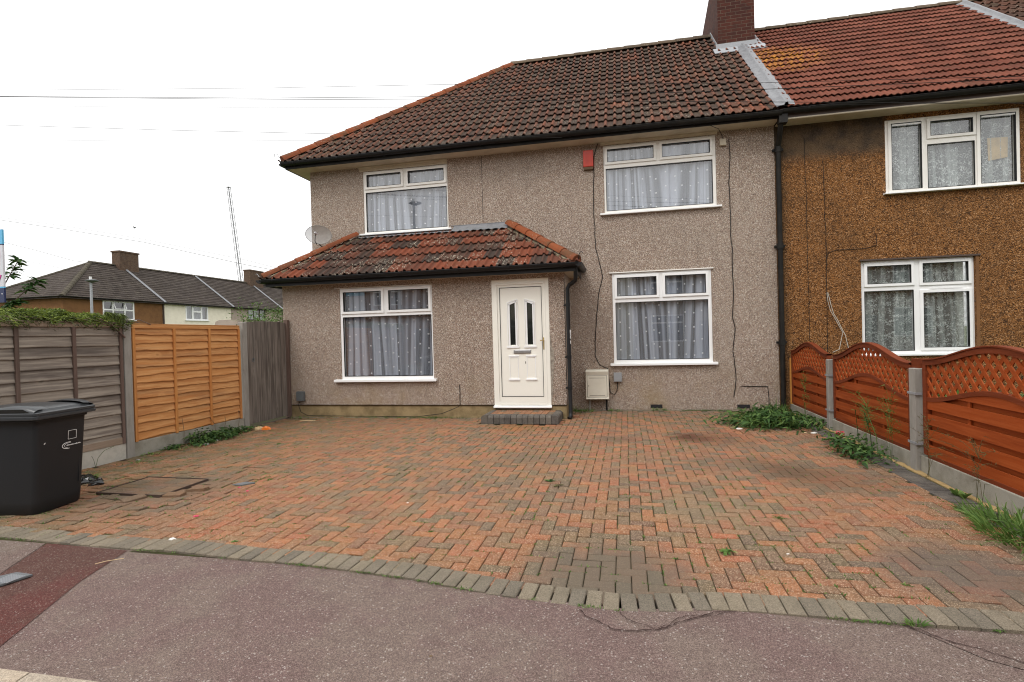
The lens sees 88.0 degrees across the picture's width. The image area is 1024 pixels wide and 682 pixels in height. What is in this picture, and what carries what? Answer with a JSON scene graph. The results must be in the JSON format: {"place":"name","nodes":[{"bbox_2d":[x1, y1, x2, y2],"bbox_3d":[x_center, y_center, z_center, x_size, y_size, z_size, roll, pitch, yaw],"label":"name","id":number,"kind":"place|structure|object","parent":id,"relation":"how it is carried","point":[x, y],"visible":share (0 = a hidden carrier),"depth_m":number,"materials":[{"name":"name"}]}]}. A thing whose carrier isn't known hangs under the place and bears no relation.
{"place":"outdoors","nodes":[
{"label":"outdoors","id":0,"kind":"place"},
{"bbox_2d":[0,540,44,572],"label":"pavement","id":1,"kind":"structure","parent":0,"point":[12,553],"depth_m":3.97,"materials":[{"name":"asphalt"}]},
{"bbox_2d":[0,543,126,645],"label":"pavement","id":2,"kind":"structure","parent":0,"point":[57,571],"depth_m":3.47,"materials":[{"name":"red asphalt"}]},
{"bbox_2d":[0,572,32,585],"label":"utility cover","id":3,"kind":"object","parent":2,"relation":"on","point":[10,578],"visible":1,"depth_m":3.47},
{"bbox_2d":[3,220,270,269],"bbox_3d":[-18.051,-4.556,26.294,30.597,6.479,0.017,-1,1,12],"label":"overhead wire","id":4,"kind":"object","parent":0,"point":[140,241],"visible":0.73,"depth_m":26.32,"materials":[{"name":"black"}]},
{"bbox_2d":[0,217,274,267],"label":"overhead wire","id":5,"kind":"object","parent":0,"point":[139,238],"visible":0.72,"depth_m":26.49,"materials":[{"name":"black metal"}]},
{"bbox_2d":[92,417,290,467],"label":"ground","id":6,"kind":"structure","parent":0,"point":[245,429],"depth_m":9.81,"materials":[{"name":"grey concrete"}]},
{"bbox_2d":[0,319,249,468],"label":"timber fence","id":7,"kind":"object","parent":6,"relation":"on","point":[145,388],"visible":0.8,"depth_m":7.25,"materials":[{"name":"orange wood"}]},
{"bbox_2d":[0,307,150,337],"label":"conifer hedge","id":8,"kind":"object","parent":7,"relation":"on","point":[32,315],"visible":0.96,"depth_m":6.39,"materials":[{"name":"green plant"}]},
{"bbox_2d":[246,320,291,423],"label":"side gate","id":9,"kind":"structure","parent":7,"relation":"attached to","point":[269,367],"depth_m":10.04,"materials":[{"name":"grey wood"}]},
{"bbox_2d":[215,320,240,324],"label":"garden wall","id":10,"kind":"structure","parent":0,"point":[226,322],"depth_m":23.11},
{"bbox_2d":[227,187,243,280],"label":"lattice mast","id":11,"kind":"object","parent":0,"point":[232,215],"visible":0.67,"depth_m":86.07,"materials":[{"name":"grey metal"}]},
{"bbox_2d":[69,137,464,140],"bbox_3d":[-8.001,-3.656,9.531,15.042,1.561,0.003,-1,1,12],"label":"overhead wire","id":12,"kind":"object","parent":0,"point":[273,140],"visible":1,"depth_m":8.59,"materials":[{"name":"black"}]},
{"bbox_2d":[304,415,475,418],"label":"wall plinth","id":13,"kind":"structure","parent":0,"point":[435,417],"depth_m":9.97,"materials":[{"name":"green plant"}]},
{"bbox_2d":[0,0,966,325],"label":"sky","id":14,"kind":"structure","parent":0,"point":[166,183],"materials":[{"name":"white"}]},
{"bbox_2d":[0,79,1016,97],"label":"overhead wire","id":15,"kind":"object","parent":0,"point":[526,95],"visible":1,"depth_m":7.48,"materials":[{"name":"black"}]},
{"bbox_2d":[0,410,1023,634],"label":"driveway","id":16,"kind":"structure","parent":0,"point":[984,582],"depth_m":4.40,"materials":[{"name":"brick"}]},
{"bbox_2d":[0,398,95,515],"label":"wheelie bin","id":17,"kind":"object","parent":16,"relation":"on","point":[41,448],"visible":1,"depth_m":4.79,"materials":[{"name":"plastic"}]},
{"bbox_2d":[81,473,103,486],"bbox_3d":[-4.744,1.535,5.840,0.617,0.077,0.366,-1,1,12],"label":"bin bag","id":18,"kind":"object","parent":16,"relation":"on","point":[90,480],"visible":0.48,"depth_m":5.80,"materials":[{"name":"black plastic"}]},
{"bbox_2d":[120,493,146,502],"bbox_3d":[-3.683,1.547,5.159,0.092,0.075,0.192,-1,1,33],"label":"loose paving block","id":19,"kind":"object","parent":16,"relation":"on","point":[137,497],"depth_m":5.15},
{"bbox_2d":[96,476,208,497],"bbox_3d":[-3.786,1.548,5.611,0.790,0.044,0.610,-1,1,12],"label":"manhole cover","id":20,"kind":"object","parent":16,"relation":"on","point":[155,487],"visible":0.94,"depth_m":5.57,"materials":[{"name":"brown"}]},
{"bbox_2d":[159,446,178,450],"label":"weed clump","id":21,"kind":"object","parent":16,"relation":"on","point":[168,448],"visible":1,"depth_m":7.54,"materials":[{"name":"green plant"}]},
{"bbox_2d":[162,491,186,496],"bbox_3d":[-3.355,1.537,5.262,0.192,0.066,0.092,-1,1,6],"label":"loose paving block","id":22,"kind":"object","parent":16,"relation":"on","point":[176,494],"depth_m":5.24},
{"bbox_2d":[186,486,209,491],"bbox_3d":[-3.225,1.532,5.439,0.192,0.071,0.092,-1,1,6],"label":"loose paving block","id":23,"kind":"object","parent":16,"relation":"on","point":[199,489],"depth_m":5.40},
{"bbox_2d":[167,410,253,448],"bbox_3d":[-4.647,1.385,8.368,0.631,0.482,1.717,-1,1,12],"label":"weed clump","id":24,"kind":"object","parent":16,"relation":"on","point":[212,436],"visible":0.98,"depth_m":8.21,"materials":[{"name":"green plant"}]},
{"bbox_2d":[232,482,254,485],"bbox_3d":[-2.846,1.518,5.634,0.200,0.012,0.120,-1,1,12],"label":"stop tap cover","id":25,"kind":"object","parent":16,"relation":"on","point":[243,483],"visible":1,"depth_m":5.62,"materials":[{"name":"grey metal"}]},
{"bbox_2d":[254,426,270,429],"bbox_3d":[-4.300,1.497,9.137,0.296,0.066,0.114,-2,1,-1],"label":"plastic bag","id":26,"kind":"object","parent":16,"relation":"on","point":[262,428],"visible":1,"depth_m":9.11,"materials":[{"name":"orange plastic"}]},
{"bbox_2d":[481,410,562,423],"bbox_3d":[0.188,1.332,9.307,1.340,0.147,0.638,-1,1,12],"label":"doorstep","id":27,"kind":"object","parent":16,"relation":"on","point":[523,417],"visible":1,"depth_m":9.06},
{"bbox_2d":[573,406,593,412],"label":"grass tuft","id":28,"kind":"object","parent":16,"relation":"on","point":[589,410],"visible":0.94,"depth_m":10.15,"materials":[{"name":"green plant"}]},
{"bbox_2d":[682,409,726,410],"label":"wall foot grass","id":29,"kind":"structure","parent":16,"relation":"on","point":[703,409],"depth_m":9.91,"materials":[{"name":"green plant"}]},
{"bbox_2d":[715,547,737,555],"bbox_3d":[1.443,1.421,3.588,0.111,0.027,0.127,-2,1,-11],"label":"weed rosette","id":30,"kind":"object","parent":16,"relation":"on","point":[725,551],"visible":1,"depth_m":3.57,"materials":[{"name":"green plant"}]},
{"bbox_2d":[686,402,832,434],"bbox_3d":[3.962,1.228,8.423,2.331,0.518,2.041,-1,1,12],"label":"weed clump","id":31,"kind":"object","parent":16,"relation":"on","point":[763,417],"visible":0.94,"depth_m":8.09,"materials":[{"name":"green plant"}]},
{"bbox_2d":[763,401,790,410],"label":"grass tuft","id":32,"kind":"object","parent":16,"relation":"on","point":[781,407],"visible":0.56,"depth_m":9.49,"materials":[{"name":"green plant"}]},
{"bbox_2d":[801,371,812,416],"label":"wispy weed","id":33,"kind":"object","parent":16,"relation":"on","point":[804,390],"visible":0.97,"depth_m":8.52,"materials":[{"name":"green plant"}]},
{"bbox_2d":[816,409,898,471],"bbox_3d":[4.055,1.121,6.309,0.742,0.547,1.979,-1,1,12],"label":"weed clump","id":34,"kind":"object","parent":16,"relation":"on","point":[850,445],"visible":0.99,"depth_m":6.16,"materials":[{"name":"green plant"}]},
{"bbox_2d":[842,386,888,444],"bbox_3d":[4.196,0.956,6.321,0.287,0.740,0.963,-1,1,12],"label":"wispy weed","id":35,"kind":"object","parent":16,"relation":"on","point":[867,410],"visible":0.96,"depth_m":6.34,"materials":[{"name":"green plant"}]},
{"bbox_2d":[877,384,903,462],"bbox_3d":[4.104,0.885,5.795,0.151,0.897,0.621,-1,1,12],"label":"wispy weed","id":36,"kind":"object","parent":16,"relation":"on","point":[890,411],"visible":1,"depth_m":5.78,"materials":[{"name":"green plant"}]},
{"bbox_2d":[904,616,934,628],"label":"grass tuft","id":37,"kind":"object","parent":16,"relation":"on","point":[918,622],"visible":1,"depth_m":2.65,"materials":[{"name":"green plant"}]},
{"bbox_2d":[890,414,975,479],"bbox_3d":[3.971,1.027,5.141,0.163,0.634,1.554,-1,1,12],"label":"wispy weed","id":38,"kind":"object","parent":16,"relation":"on","point":[934,455],"visible":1,"depth_m":5.04,"materials":[{"name":"green plant"}]},
{"bbox_2d":[949,488,972,498],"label":"weed clump","id":39,"kind":"object","parent":16,"relation":"on","point":[960,493],"visible":0.97,"depth_m":4.55,"materials":[{"name":"green plant"}]},
{"bbox_2d":[933,434,997,503],"bbox_3d":[3.877,1.063,4.587,0.166,0.576,0.879,-1,1,12],"label":"wispy weed","id":40,"kind":"object","parent":16,"relation":"on","point":[977,468],"visible":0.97,"depth_m":4.37,"materials":[{"name":"green plant"}]},
{"bbox_2d":[944,497,1004,525],"bbox_3d":[3.616,1.322,4.114,0.385,0.130,0.691,-1,1,12],"label":"grass tuft","id":41,"kind":"object","parent":16,"relation":"on","point":[963,506],"visible":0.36,"depth_m":4.24,"materials":[{"name":"green plant"}]},
{"bbox_2d":[953,494,1023,559],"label":"grass tuft","id":42,"kind":"object","parent":16,"relation":"on","point":[978,518],"visible":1,"depth_m":3.75,"materials":[{"name":"green plant"}]},
{"bbox_2d":[0,546,1023,681],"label":"pavement","id":43,"kind":"structure","parent":0,"point":[138,617],"depth_m":2.66,"materials":[{"name":"grey asphalt"}]},
{"bbox_2d":[52,97,1023,103],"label":"overhead wire","id":44,"kind":"object","parent":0,"point":[550,100],"visible":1,"depth_m":7.51,"materials":[{"name":"black"}]},
{"bbox_2d":[67,76,1023,89],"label":"overhead wire","id":45,"kind":"object","parent":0,"point":[571,83],"visible":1,"depth_m":7.37,"materials":[{"name":"black"}]},
{"bbox_2d":[73,102,1023,107],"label":"overhead wire","id":46,"kind":"object","parent":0,"point":[457,107],"visible":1,"depth_m":8.10,"materials":[{"name":"black"}]},
{"bbox_2d":[539,326,966,608],"bbox_3d":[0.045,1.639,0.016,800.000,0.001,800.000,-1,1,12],"label":"ground","id":47,"kind":"structure","parent":0,"point":[965,329],"depth_m":51.23,"materials":[{"name":"grey concrete"}]},
{"bbox_2d":[0,668,96,681],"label":"kerb","id":48,"kind":"structure","parent":47,"relation":"on","point":[7,675],"depth_m":2.42,"materials":[{"name":"beige concrete"}]},
{"bbox_2d":[0,250,166,323],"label":"end terrace house","id":49,"kind":"structure","parent":47,"relation":"on","point":[118,287],"depth_m":40.52,"materials":[{"name":"grey"}]},
{"bbox_2d":[102,300,136,320],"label":"window","id":50,"kind":"structure","parent":49,"relation":"in","point":[124,310],"depth_m":40.47,"materials":[{"name":"plastic"}]},
{"bbox_2d":[85,277,98,312],"bbox_3d":[-24.297,-0.935,30.756,0.713,5.601,0.620,-1,1,12],"label":"street lamp","id":51,"kind":"object","parent":47,"relation":"on","point":[90,280],"visible":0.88,"depth_m":30.70,"materials":[{"name":"grey metal"}]},
{"bbox_2d":[130,267,234,324],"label":"terrace house","id":52,"kind":"structure","parent":47,"relation":"on","point":[179,293],"depth_m":47.81,"materials":[{"name":"grey tile"}]},
{"bbox_2d":[187,306,204,318],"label":"curtain","id":53,"kind":"object","parent":52,"relation":"hanging from","point":[196,315],"visible":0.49,"depth_m":47.86,"materials":[{"name":"white fabric"}]},
{"bbox_2d":[185,305,209,320],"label":"window","id":54,"kind":"structure","parent":52,"relation":"in","point":[192,309],"depth_m":47.33,"materials":[{"name":"plastic"}]},
{"bbox_2d":[196,269,282,321],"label":"terrace house","id":55,"kind":"structure","parent":47,"relation":"on","point":[247,291],"depth_m":55.95,"materials":[{"name":"grey tile"}]},
{"bbox_2d":[248,310,262,319],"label":"curtain","id":56,"kind":"object","parent":55,"relation":"hanging from","point":[261,311],"visible":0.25,"depth_m":55.54,"materials":[{"name":"grey fabric"}]},
{"bbox_2d":[247,309,265,320],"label":"window","id":57,"kind":"structure","parent":55,"relation":"in","point":[258,309],"depth_m":55.13,"materials":[{"name":"white"}]},
{"bbox_2d":[257,285,282,317],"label":"terrace house","id":58,"kind":"structure","parent":47,"relation":"on","point":[275,295],"depth_m":61.45,"materials":[{"name":"grey tile"}]},
{"bbox_2d":[256,0,794,418],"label":"end terrace house","id":59,"kind":"structure","parent":47,"relation":"on","point":[502,267],"depth_m":10.33,"materials":[{"name":"beige"}]},
{"bbox_2d":[9,125,561,137],"bbox_3d":[-8.576,-4.797,11.887,19.370,2.503,0.006,-1,1,12],"label":"overhead wire","id":60,"kind":"object","parent":59,"relation":"attached to","point":[310,133],"visible":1,"depth_m":10.95,"materials":[{"name":"black"}]},
{"bbox_2d":[296,391,304,400],"bbox_3d":[-4.206,1.100,10.545,0.162,0.193,0.069,-1,1,12],"label":"junction box","id":61,"kind":"object","parent":59,"relation":"attached to","point":[300,395],"visible":1,"depth_m":10.51,"materials":[{"name":"grey plastic"}]},
{"bbox_2d":[305,225,331,246],"bbox_3d":[-4.072,-2.214,11.287,0.429,0.492,0.503,-1,1,40],"label":"satellite dish","id":62,"kind":"object","parent":59,"relation":"attached to","point":[317,234],"visible":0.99,"depth_m":11.27,"materials":[{"name":"grey metal"}]},
{"bbox_2d":[298,385,459,416],"bbox_3d":[-2.612,1.156,10.214,3.370,0.606,0.041,-1,1,12],"label":"wall cable","id":63,"kind":"object","parent":59,"relation":"attached to","point":[383,416],"depth_m":10.12,"materials":[{"name":"black"}]},
{"bbox_2d":[334,285,436,381],"bbox_3d":[-2.460,-0.130,10.193,2.105,1.822,0.155,-1,1,12],"label":"window","id":64,"kind":"structure","parent":59,"relation":"in","point":[385,310],"depth_m":10.18,"materials":[{"name":"plastic"}]},
{"bbox_2d":[348,289,432,375],"bbox_3d":[-2.402,-0.168,10.283,1.858,1.670,0.074,-1,1,12],"label":"curtain","id":65,"kind":"object","parent":59,"relation":"hanging from","point":[389,328],"visible":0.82,"depth_m":10.29,"materials":[{"name":"white fabric"}]},
{"bbox_2d":[358,164,451,235],"bbox_3d":[-2.285,-2.972,11.222,2.085,1.370,0.155,-1,1,12],"label":"window","id":66,"kind":"structure","parent":59,"relation":"in","point":[404,184],"depth_m":11.21,"materials":[{"name":"plastic"}]},
{"bbox_2d":[367,170,445,231],"bbox_3d":[-2.247,-2.989,11.316,1.861,1.280,0.073,-1,1,12],"label":"curtain","id":67,"kind":"object","parent":59,"relation":"hanging from","point":[422,203],"visible":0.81,"depth_m":11.30,"materials":[{"name":"white fabric"}]},
{"bbox_2d":[497,283,545,401],"bbox_3d":[0.172,0.043,9.631,0.865,2.140,0.134,-1,1,12],"label":"front door","id":68,"kind":"structure","parent":59,"relation":"in","point":[520,309],"depth_m":9.64,"materials":[{"name":"white plastic"}]},
{"bbox_2d":[583,150,593,170],"bbox_3d":[1.489,-3.533,10.354,0.195,0.384,0.088,-1,1,12],"label":"alarm box","id":69,"kind":"object","parent":59,"relation":"attached to","point":[588,160],"visible":1,"depth_m":10.32,"materials":[{"name":"red plastic"}]},
{"bbox_2d":[585,369,608,410],"bbox_3d":[1.666,0.956,10.317,0.435,0.800,0.222,-1,1,12],"label":"meter box","id":70,"kind":"object","parent":59,"relation":"attached to","point":[597,383],"visible":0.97,"depth_m":10.22,"materials":[{"name":"white plastic"}]},
{"bbox_2d":[587,375,606,396],"bbox_3d":[1.641,0.877,10.223,0.382,0.420,0.008,-1,1,12],"label":"door","id":71,"kind":"structure","parent":70,"relation":"in","point":[596,385],"depth_m":10.22,"materials":[{"name":"white plastic"}]},
{"bbox_2d":[593,143,617,394],"bbox_3d":[1.796,-1.401,10.356,0.437,4.919,0.030,-1,1,15],"label":"wall cable","id":72,"kind":"object","parent":59,"relation":"attached to","point":[600,267],"depth_m":10.38,"materials":[{"name":"black"}]},
{"bbox_2d":[614,372,621,381],"bbox_3d":[2.057,0.703,10.306,0.157,0.175,0.074,-1,1,12],"label":"junction box","id":73,"kind":"object","parent":59,"relation":"attached to","point":[617,377],"visible":1,"depth_m":10.27,"materials":[{"name":"grey plastic"}]},
{"bbox_2d":[606,141,708,210],"bbox_3d":[2.822,-3.166,10.228,2.022,1.260,0.074,-1,1,12],"label":"curtain","id":74,"kind":"object","parent":59,"relation":"hanging from","point":[670,178],"visible":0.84,"depth_m":10.22,"materials":[{"name":"white fabric"}]},
{"bbox_2d":[600,135,721,215],"bbox_3d":[2.805,-3.152,10.129,2.233,1.355,0.155,-1,1,12],"label":"window","id":75,"kind":"structure","parent":59,"relation":"in","point":[657,159],"depth_m":10.11,"materials":[{"name":"plastic"}]},
{"bbox_2d":[616,274,708,359],"bbox_3d":[2.886,-0.467,10.256,1.766,1.660,0.074,-1,1,12],"label":"curtain","id":76,"kind":"object","parent":59,"relation":"hanging from","point":[701,348],"visible":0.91,"depth_m":10.26,"materials":[{"name":"white fabric"}]},
{"bbox_2d":[611,269,717,365],"bbox_3d":[2.875,-0.437,10.156,1.978,1.798,0.155,-1,1,12],"label":"window","id":77,"kind":"structure","parent":59,"relation":"in","point":[660,295],"depth_m":10.14,"materials":[{"name":"plastic"}]},
{"bbox_2d":[719,138,725,145],"bbox_3d":[3.920,-3.698,9.852,0.115,0.130,0.049,-1,1,12],"label":"cable box","id":78,"kind":"object","parent":59,"relation":"attached to","point":[722,141],"visible":1,"depth_m":9.83,"materials":[{"name":"beige plastic"}]},
{"bbox_2d":[726,140,736,396],"bbox_3d":[4.062,-1.353,9.875,0.153,4.817,0.015,-1,1,12],"label":"wall cable","id":79,"kind":"object","parent":59,"relation":"attached to","point":[732,267],"depth_m":9.86,"materials":[{"name":"black"}]},
{"bbox_2d":[742,386,769,404],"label":"wall cable","id":80,"kind":"object","parent":59,"relation":"attached to","point":[759,386],"depth_m":9.79,"materials":[{"name":"black"}]},
{"bbox_2d":[741,0,1023,410],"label":"terrace house","id":81,"kind":"structure","parent":47,"relation":"on","point":[976,226],"depth_m":9.47,"materials":[{"name":"brown"}]},
{"bbox_2d":[804,140,809,336],"bbox_3d":[5.348,-1.714,9.599,0.036,3.951,0.008,-1,1,12],"label":"wall cable","id":82,"kind":"object","parent":81,"relation":"attached to","point":[807,243],"depth_m":9.59,"materials":[{"name":"black"}]},
{"bbox_2d":[822,161,827,351],"bbox_3d":[5.648,-1.496,9.538,0.038,3.500,0.009,-1,1,12],"label":"wall cable","id":83,"kind":"object","parent":81,"relation":"attached to","point":[826,259],"depth_m":9.53,"materials":[{"name":"black"}]},
{"bbox_2d":[827,295,842,351],"bbox_3d":[5.791,-0.332,9.496,0.249,1.075,0.017,-1,1,14],"label":"wall cable","id":84,"kind":"object","parent":81,"relation":"attached to","point":[837,323],"depth_m":9.49,"materials":[{"name":"beige"}]},
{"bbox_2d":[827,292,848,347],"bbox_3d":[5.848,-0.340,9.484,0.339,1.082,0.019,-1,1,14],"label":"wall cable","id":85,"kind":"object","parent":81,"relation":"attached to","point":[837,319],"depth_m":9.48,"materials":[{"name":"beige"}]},
{"bbox_2d":[826,236,876,258],"bbox_3d":[6.047,-1.665,9.450,0.831,0.421,0.009,-1,1,12],"label":"wall cable","id":86,"kind":"object","parent":81,"relation":"attached to","point":[861,248],"depth_m":9.41,"materials":[{"name":"black"}]},
{"bbox_2d":[865,262,966,349],"bbox_3d":[7.113,-0.609,9.374,1.713,1.590,0.052,-1,1,12],"label":"curtain","id":87,"kind":"object","parent":81,"relation":"hanging from","point":[909,313],"visible":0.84,"depth_m":9.34,"materials":[{"name":"fabric"}]},
{"bbox_2d":[861,256,974,355],"bbox_3d":[7.092,-0.592,9.290,1.800,1.690,0.155,-1,1,12],"label":"window","id":88,"kind":"structure","parent":81,"relation":"in","point":[916,284],"depth_m":9.27,"materials":[{"name":"plastic"}]},
{"bbox_2d":[892,115,1012,188],"bbox_3d":[7.573,-3.256,9.195,1.953,1.220,0.053,-1,1,12],"label":"curtain","id":89,"kind":"object","parent":81,"relation":"hanging from","point":[902,129],"visible":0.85,"depth_m":9.20,"materials":[{"name":"fabric"}]},
{"bbox_2d":[883,108,1023,194],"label":"window","id":90,"kind":"structure","parent":81,"relation":"in","point":[974,136],"depth_m":9.09,"materials":[{"name":"plastic"}]},
{"bbox_2d":[987,137,1007,160],"bbox_3d":[8.279,-3.278,9.032,0.300,0.390,0.008,-1,1,12],"label":"paper notice","id":91,"kind":"object","parent":81,"relation":"attached to","point":[996,152],"visible":1,"depth_m":9.03,"materials":[{"name":"beige paper"}]},
{"bbox_2d":[959,0,1023,180],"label":"terrace house","id":92,"kind":"structure","parent":47,"relation":"on","point":[1014,8],"depth_m":11.68,"materials":[{"name":"tile"}]},
{"bbox_2d":[580,610,1023,662],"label":"crack","id":93,"kind":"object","parent":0,"point":[734,611],"depth_m":2.72,"materials":[{"name":"grey asphalt"}]},
{"bbox_2d":[910,627,1023,668],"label":"pavement","id":94,"kind":"structure","parent":0,"point":[1010,646],"depth_m":2.50,"materials":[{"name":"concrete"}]},
{"label":"ground","id":95,"kind":"structure","parent":0,"visible":0},
{"bbox_2d":[789,342,1023,519],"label":"trellis fence","id":96,"kind":"object","parent":95,"relation":"on","point":[994,415],"visible":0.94,"depth_m":5.17,"materials":[{"name":"red wood"}]},
{"label":"ground","id":97,"kind":"structure","parent":0,"visible":0},
{"bbox_2d":[0,229,5,302],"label":"sale board","id":98,"kind":"object","parent":97,"relation":"on","point":[2,281],"visible":1,"depth_m":6.38,"materials":[{"name":"white"}]},
{"bbox_2d":[1,255,48,308],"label":"leafy shrub","id":99,"kind":"object","parent":97,"relation":"on","point":[17,300],"visible":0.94,"depth_m":7.13,"materials":[{"name":"green plant"}]},
{"bbox_2d":[226,297,282,324],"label":"garden bush","id":100,"kind":"object","parent":97,"relation":"on","point":[268,318],"visible":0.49,"depth_m":12.34,"materials":[{"name":"green plant"}]}
]}

